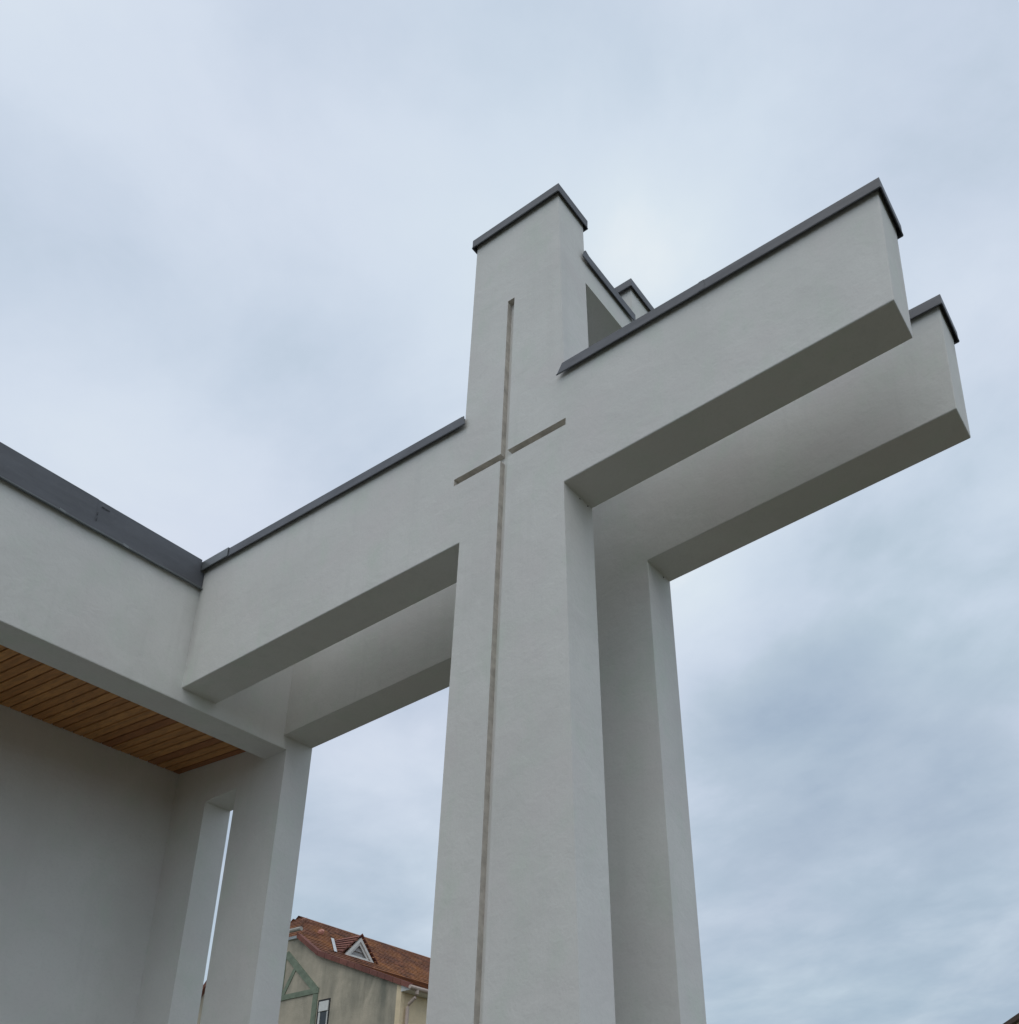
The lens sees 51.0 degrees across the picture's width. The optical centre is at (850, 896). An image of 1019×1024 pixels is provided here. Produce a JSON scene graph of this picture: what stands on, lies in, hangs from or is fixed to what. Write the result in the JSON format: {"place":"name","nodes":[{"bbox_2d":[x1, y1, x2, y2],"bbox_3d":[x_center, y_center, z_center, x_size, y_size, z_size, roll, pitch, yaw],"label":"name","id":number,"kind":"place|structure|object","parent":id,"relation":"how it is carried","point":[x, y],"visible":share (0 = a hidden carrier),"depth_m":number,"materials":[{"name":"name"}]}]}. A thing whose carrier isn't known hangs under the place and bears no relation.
{"place":"outdoors","nodes":[
{"label":"outdoors","id":0,"kind":"place"},
{"bbox_2d":[197,916,429,1023],"bbox_3d":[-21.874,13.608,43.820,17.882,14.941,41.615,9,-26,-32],"label":"gabled house","id":1,"kind":"structure","parent":0,"point":[333,975],"depth_m":29.45,"materials":[{"name":"paint"}]},
{"bbox_2d":[316,998,330,1023],"bbox_3d":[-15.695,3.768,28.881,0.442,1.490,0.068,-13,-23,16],"label":"window","id":2,"kind":"structure","parent":1,"relation":"in","point":[323,1009],"depth_m":29.00,"materials":[{"name":"grey"}]},
{"bbox_2d":[0,0,1018,1023],"label":"sky","id":3,"kind":"structure","parent":0,"point":[238,261],"materials":[{"name":"grey"}]},
{"bbox_2d":[1003,1013,1018,1023],"bbox_3d":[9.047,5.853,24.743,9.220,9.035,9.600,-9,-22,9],"label":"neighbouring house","id":4,"kind":"structure","parent":0,"point":[1014,1019],"depth_m":21.85,"materials":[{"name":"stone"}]},
{"bbox_3d":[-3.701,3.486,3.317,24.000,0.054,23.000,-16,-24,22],"label":"forecourt","id":5,"kind":"structure","parent":0,"visible":0},
{"bbox_2d":[0,442,311,1023],"bbox_3d":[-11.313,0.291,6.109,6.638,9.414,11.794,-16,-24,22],"label":"church porch","id":6,"kind":"object","parent":5,"relation":"on","point":[133,773],"visible":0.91,"depth_m":10.17,"materials":[{"name":"grey"}]},
{"bbox_2d":[182,177,912,1023],"bbox_3d":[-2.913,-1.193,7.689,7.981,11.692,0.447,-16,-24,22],"label":"church cross","id":7,"kind":"object","parent":5,"relation":"on","point":[526,465],"visible":1,"depth_m":7.73,"materials":[{"name":"concrete"}]},
{"bbox_2d":[582,250,635,346],"bbox_3d":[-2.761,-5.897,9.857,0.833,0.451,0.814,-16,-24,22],"label":"tie beam","id":8,"kind":"structure","parent":7,"relation":"attached to","point":[609,311],"depth_m":9.70,"materials":[{"name":"concrete"}]},
{"bbox_2d":[284,278,970,1023],"bbox_3d":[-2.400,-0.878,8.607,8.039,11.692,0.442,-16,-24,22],"label":"church cross","id":9,"kind":"object","parent":5,"relation":"on","point":[884,416],"visible":0.43,"depth_m":8.44,"materials":[{"name":"concrete"}]}
]}

